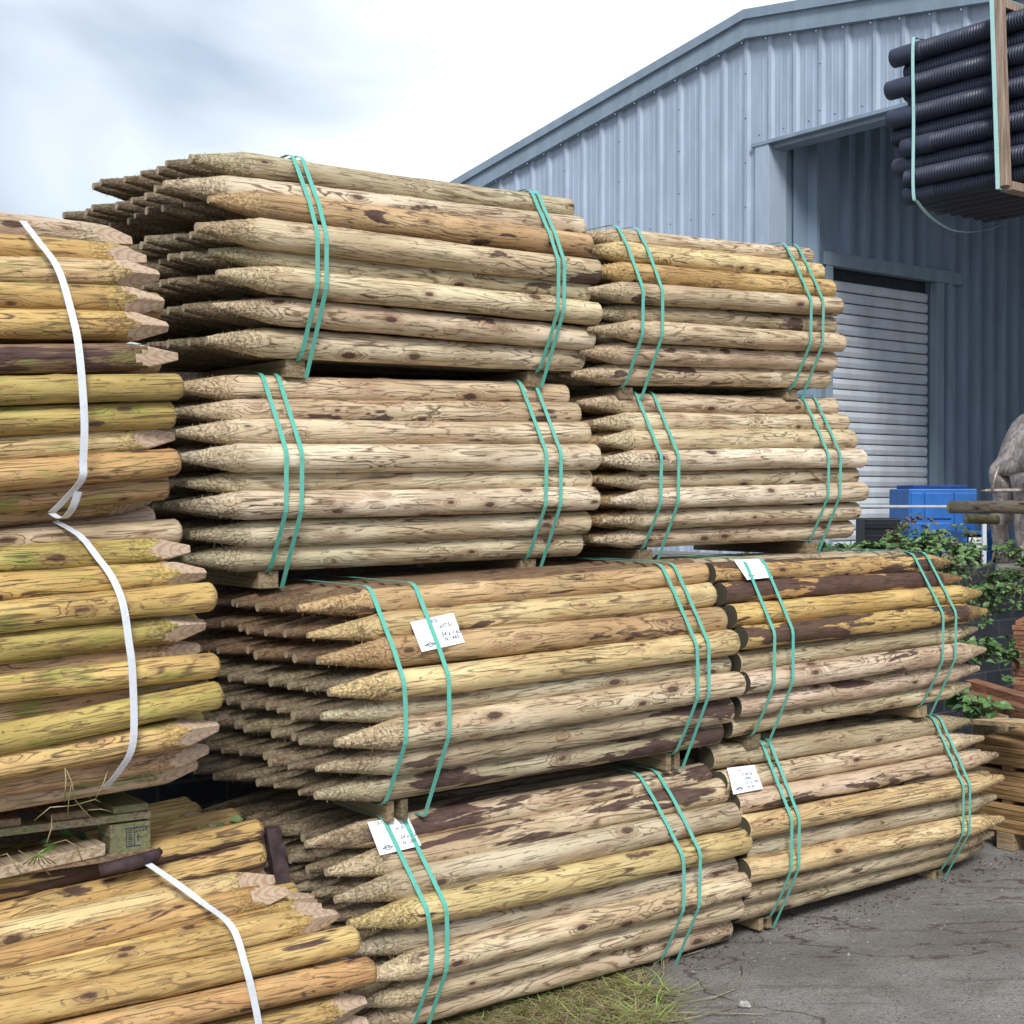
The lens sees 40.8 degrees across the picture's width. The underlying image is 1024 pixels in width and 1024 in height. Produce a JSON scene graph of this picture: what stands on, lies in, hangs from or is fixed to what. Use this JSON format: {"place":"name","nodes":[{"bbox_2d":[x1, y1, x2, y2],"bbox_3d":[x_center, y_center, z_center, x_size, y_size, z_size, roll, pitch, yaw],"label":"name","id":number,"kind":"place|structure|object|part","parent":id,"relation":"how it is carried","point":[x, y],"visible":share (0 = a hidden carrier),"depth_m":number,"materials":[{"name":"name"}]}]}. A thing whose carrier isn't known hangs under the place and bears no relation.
{"place":"outdoors","nodes":[
{"label":"outdoors","id":0,"kind":"place"},
{"bbox_2d":[0,0,793,343],"label":"sky","id":1,"kind":"structure","parent":0,"point":[91,91],"materials":[{"name":"white"}]},
{"bbox_2d":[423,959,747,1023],"bbox_3d":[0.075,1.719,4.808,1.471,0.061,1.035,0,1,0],"label":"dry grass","id":2,"kind":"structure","parent":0,"point":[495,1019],"depth_m":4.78,"materials":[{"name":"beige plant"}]},
{"bbox_2d":[205,547,1018,629],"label":"terrace","id":3,"kind":"structure","parent":0,"point":[664,553],"depth_m":13.32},
{"bbox_2d":[156,372,646,615],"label":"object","id":4,"kind":"object","parent":3,"relation":"on","point":[343,571],"depth_m":6.36,"materials":[{"name":"brown wood"}]},
{"bbox_2d":[856,518,901,544],"bbox_3d":[2.908,0.249,10.949,0.290,0.401,0.310,0,1,0],"label":"black crate","id":5,"kind":"object","parent":3,"relation":"on","point":[871,529],"visible":0.3,"depth_m":10.80,"materials":[{"name":"plastic"}]},
{"bbox_2d":[824,505,986,563],"bbox_3d":[2.790,0.213,10.211,1.446,0.530,0.127,0,1,-4],"label":"white railing","id":6,"kind":"object","parent":3,"relation":"on","point":[984,538],"visible":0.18,"depth_m":10.21,"materials":[{"name":"metal"}]},
{"bbox_2d":[889,485,976,556],"bbox_3d":[3.582,0.116,11.745,0.570,0.688,0.615,0,1,0],"label":"blue cabinet","id":7,"kind":"object","parent":3,"relation":"on","point":[924,495],"visible":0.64,"depth_m":11.44,"materials":[{"name":"plastic"}]},
{"bbox_3d":[3.585,0.135,11.447,0.541,0.591,0.020,0,1,0],"label":"door","id":8,"kind":"part","parent":7,"relation":"part of","materials":[{"name":"blue metal"}]},
{"bbox_2d":[946,500,1023,524],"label":"rail fence","id":9,"kind":"object","parent":3,"relation":"on","point":[1001,507],"visible":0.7,"depth_m":9.22,"materials":[{"name":"brown wood"}]},
{"bbox_2d":[980,414,1023,562],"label":"horse statue","id":10,"kind":"object","parent":3,"relation":"on","point":[1006,473],"visible":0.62,"depth_m":10.41,"materials":[{"name":"grey stone"}]},
{"bbox_2d":[437,829,1023,1023],"bbox_3d":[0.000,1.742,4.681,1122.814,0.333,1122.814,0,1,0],"label":"ground","id":11,"kind":"structure","parent":0,"point":[970,983],"depth_m":5.25,"materials":[{"name":"concrete"}]},
{"bbox_2d":[0,797,376,1023],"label":"stake bundle","id":12,"kind":"object","parent":11,"relation":"on","point":[202,919],"visible":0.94,"depth_m":3.96,"materials":[{"name":"yellow wood"}]},
{"bbox_2d":[0,838,104,878],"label":"split batten","id":13,"kind":"object","parent":12,"relation":"on","point":[63,854],"visible":0.93,"depth_m":3.92,"materials":[{"name":"beige wood"}]},
{"bbox_2d":[0,791,153,874],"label":"pallet","id":14,"kind":"object","parent":12,"relation":"on","point":[123,828],"visible":0.59,"depth_m":4.04,"materials":[{"name":"green wood"}]},
{"bbox_2d":[0,506,223,811],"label":"stake bundle","id":15,"kind":"object","parent":14,"relation":"on","point":[103,667],"visible":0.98,"depth_m":3.81,"materials":[{"name":"yellow wood"}]},
{"bbox_2d":[0,767,111,876],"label":"straw","id":16,"kind":"object","parent":15,"relation":"on","point":[68,805],"visible":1,"depth_m":3.77,"materials":[{"name":"beige plant"}]},
{"bbox_2d":[22,844,58,864],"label":"grass","id":17,"kind":"structure","parent":16,"relation":"on","point":[50,847],"depth_m":3.77,"materials":[{"name":"green plant"}]},
{"bbox_2d":[0,212,184,527],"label":"stake bundle","id":18,"kind":"object","parent":15,"relation":"on","point":[80,425],"visible":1,"depth_m":3.86,"materials":[{"name":"yellow wood"}]},
{"bbox_2d":[97,848,162,875],"bbox_3d":[-1.108,1.022,4.019,0.197,0.052,0.045,-1,1,-38],"label":"timber wedge","id":19,"kind":"object","parent":12,"relation":"on","point":[128,863],"visible":1,"depth_m":4.00,"materials":[{"name":"brown wood"}]},
{"bbox_2d":[40,815,243,847],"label":"ivy leaves","id":20,"kind":"object","parent":12,"relation":"on","point":[80,835],"visible":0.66,"depth_m":4.16,"materials":[{"name":"green plant"}]},
{"bbox_2d":[264,825,290,884],"bbox_3d":[-0.753,1.130,4.436,0.056,0.216,0.110,-1,1,-38],"label":"bark slab","id":21,"kind":"object","parent":12,"relation":"on","point":[276,854],"depth_m":4.43,"materials":[{"name":"brown wood"}]},
{"bbox_2d":[202,757,752,1023],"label":"stake bundle","id":22,"kind":"object","parent":11,"relation":"on","point":[456,901],"visible":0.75,"depth_m":4.75,"materials":[{"name":"brown wood"}]},
{"bbox_2d":[181,558,745,821],"bbox_3d":[-0.171,0.594,5.093,2.025,0.811,1.006,-1,1,-38],"label":"stake bundle","id":23,"kind":"object","parent":22,"relation":"on","point":[383,695],"visible":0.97,"depth_m":4.66,"materials":[{"name":"brown wood"}]},
{"bbox_2d":[138,372,601,588],"bbox_3d":[-0.662,-0.135,5.202,1.907,0.774,0.973,-1,1,-38],"label":"stake bundle","id":24,"kind":"object","parent":23,"relation":"on","point":[273,475],"visible":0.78,"depth_m":4.82,"materials":[{"name":"brown wood"}]},
{"bbox_2d":[62,151,602,387],"bbox_3d":[-0.649,-0.864,5.221,1.880,0.797,0.997,-1,1,-38],"label":"stake bundle","id":25,"kind":"object","parent":24,"relation":"on","point":[290,267],"visible":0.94,"depth_m":4.83,"materials":[{"name":"brown wood"}]},
{"bbox_2d":[16,561,1023,817],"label":"block wall","id":26,"kind":"structure","parent":11,"relation":"on","point":[204,791],"depth_m":8.78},
{"bbox_2d":[817,540,903,552],"bbox_3d":[2.053,0.245,8.163,0.564,0.184,0.521,0,1,0],"label":"bramble bush","id":27,"kind":"object","parent":26,"relation":"on","point":[867,546],"visible":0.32,"depth_m":8.09,"materials":[{"name":"green plant"}]},
{"bbox_2d":[879,513,976,549],"bbox_3d":[2.474,0.154,8.223,0.594,0.298,0.409,0,1,0],"label":"bramble bush","id":28,"kind":"object","parent":26,"relation":"on","point":[905,525],"visible":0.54,"depth_m":8.24,"materials":[{"name":"green plant"}]},
{"bbox_2d":[877,527,988,561],"bbox_3d":[2.416,0.200,8.220,0.615,0.222,0.686,1,1,40],"label":"bramble bush","id":29,"kind":"object","parent":26,"relation":"on","point":[928,538],"visible":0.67,"depth_m":8.11,"materials":[{"name":"green plant"}]},
{"bbox_2d":[917,540,1023,579],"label":"bramble bush","id":30,"kind":"object","parent":26,"relation":"on","point":[963,553],"visible":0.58,"depth_m":7.89,"materials":[{"name":"green plant"}]},
{"bbox_2d":[957,635,1023,683],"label":"bramble bush","id":31,"kind":"object","parent":26,"relation":"hanging from","point":[991,645],"visible":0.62,"depth_m":7.57,"materials":[{"name":"green plant"}]},
{"bbox_2d":[981,567,1023,593],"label":"bramble bush","id":32,"kind":"object","parent":26,"relation":"on","point":[1012,575],"visible":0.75,"depth_m":8.41,"materials":[{"name":"green plant"}]},
{"bbox_2d":[995,563,1023,572],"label":"edging log","id":33,"kind":"object","parent":26,"relation":"on","point":[1003,566],"visible":0.53,"depth_m":8.89,"materials":[{"name":"grey wood"}]},
{"bbox_2d":[425,965,715,1023],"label":"grass","id":34,"kind":"structure","parent":11,"relation":"on","point":[483,1011],"depth_m":4.77,"materials":[{"name":"green plant"}]},
{"bbox_2d":[660,1008,731,1023],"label":"twig","id":35,"kind":"object","parent":11,"relation":"on","point":[697,1016],"visible":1,"depth_m":4.69,"materials":[{"name":"wood"}]},
{"bbox_2d":[645,1012,762,1014],"bbox_3d":[0.626,1.722,4.728,0.473,0.022,0.018,0,1,1],"label":"twig","id":36,"kind":"object","parent":11,"relation":"on","point":[715,1013],"visible":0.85,"depth_m":4.72,"materials":[{"name":"wood"}]},
{"bbox_2d":[684,966,743,1003],"bbox_3d":[0.771,1.714,4.992,0.096,0.025,0.445,0,1,36],"label":"twig","id":37,"kind":"object","parent":11,"relation":"on","point":[722,993],"visible":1,"depth_m":4.90,"materials":[{"name":"wood"}]},
{"bbox_2d":[460,849,1023,1023],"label":"bark crumbs","id":38,"kind":"object","parent":11,"relation":"on","point":[832,916],"visible":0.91,"depth_m":5.76,"materials":[{"name":"brown wood"}]},
{"bbox_2d":[738,1000,750,1007],"bbox_3d":[0.810,1.716,4.803,0.046,0.027,0.028,0,1,0],"label":"stone","id":39,"kind":"object","parent":11,"relation":"on","point":[743,1004],"visible":1,"depth_m":4.79,"materials":[{"name":"grey stone"}]},
{"bbox_2d":[679,712,1004,930],"bbox_3d":[1.337,1.298,6.240,1.878,0.779,0.947,-1,1,-38],"label":"stake bundle","id":40,"kind":"object","parent":11,"relation":"on","point":[832,807],"visible":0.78,"depth_m":5.83,"materials":[{"name":"brown wood"}]},
{"bbox_2d":[652,548,987,748],"bbox_3d":[1.277,0.558,6.192,1.726,0.760,0.950,-1,1,-38],"label":"stake bundle","id":41,"kind":"object","parent":40,"relation":"on","point":[829,634],"visible":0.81,"depth_m":5.78,"materials":[{"name":"brown wood"}]},
{"bbox_2d":[545,391,868,560],"bbox_3d":[0.713,-0.169,6.226,1.808,0.753,0.911,-1,1,-38],"label":"stake bundle","id":42,"kind":"object","parent":41,"relation":"on","point":[759,474],"visible":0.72,"depth_m":5.89,"materials":[{"name":"brown wood"}]},
{"bbox_2d":[545,225,846,399],"bbox_3d":[0.615,-0.849,6.141,1.695,0.764,0.905,-1,1,-38],"label":"stake bundle","id":43,"kind":"object","parent":42,"relation":"on","point":[690,315],"visible":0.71,"depth_m":5.83,"materials":[{"name":"brown wood"}]},
{"bbox_2d":[973,709,1008,748],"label":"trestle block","id":44,"kind":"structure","parent":11,"relation":"on","point":[983,729],"depth_m":7.23,"materials":[{"name":"brown wood"}]},
{"bbox_2d":[973,727,1023,850],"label":"plank pile","id":45,"kind":"object","parent":11,"relation":"on","point":[1008,764],"visible":0.62,"depth_m":6.76,"materials":[{"name":"brown wood"}]},
{"bbox_2d":[962,690,1023,718],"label":"timber beam","id":46,"kind":"structure","parent":45,"relation":"on","point":[1017,711],"depth_m":6.84,"materials":[{"name":"red wood"}]},
{"bbox_2d":[966,679,1023,703],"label":"timber beam","id":47,"kind":"structure","parent":46,"relation":"on","point":[995,690],"depth_m":7.04,"materials":[{"name":"red wood"}]},
{"bbox_2d":[962,716,1023,727],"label":"loose board","id":48,"kind":"object","parent":45,"relation":"on","point":[1007,722],"visible":0.67,"depth_m":6.63,"materials":[{"name":"beige wood"}]},
{"bbox_2d":[944,688,1013,719],"bbox_3d":[2.325,0.967,6.945,0.293,0.146,0.420,0,1,0],"label":"bramble bush","id":49,"kind":"object","parent":48,"relation":"on","point":[971,705],"visible":0.98,"depth_m":6.82,"materials":[{"name":"green plant"}]},
{"bbox_2d":[1012,616,1023,691],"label":"plank pile","id":50,"kind":"object","parent":11,"relation":"on","point":[1018,636],"visible":0.84,"depth_m":7.60,"materials":[{"name":"brown wood"}]},
{"bbox_2d":[959,576,1023,628],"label":"bramble bush","id":51,"kind":"object","parent":50,"relation":"on","point":[988,590],"visible":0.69,"depth_m":7.84,"materials":[{"name":"green plant"}]},
{"bbox_3d":[3.898,-0.440,5.833,1.755,4.342,1.770,0,1,0],"label":"storage rack","id":52,"kind":"object","parent":11,"relation":"on","visible":0},
{"bbox_2d":[883,0,1023,232],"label":"pipe bundle","id":53,"kind":"object","parent":52,"relation":"on","point":[956,125],"visible":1,"depth_m":7.07,"materials":[{"name":"black plastic"}]},
{"bbox_2d":[450,0,1023,553],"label":"shed","id":54,"kind":"structure","parent":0,"point":[762,124],"depth_m":13.81,"materials":[{"name":"metal"}]},
{"bbox_2d":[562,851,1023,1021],"bbox_3d":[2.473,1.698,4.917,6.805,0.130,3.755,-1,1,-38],"label":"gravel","id":55,"kind":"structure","parent":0,"point":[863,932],"depth_m":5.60,"materials":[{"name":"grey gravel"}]},
{"bbox_2d":[947,530,1010,563],"bbox_3d":[3.674,0.307,10.850,0.367,0.327,0.412,0,1,0],"label":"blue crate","id":56,"kind":"object","parent":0,"point":[955,533],"visible":0.23,"depth_m":10.67,"materials":[{"name":"plastic"}]}
]}

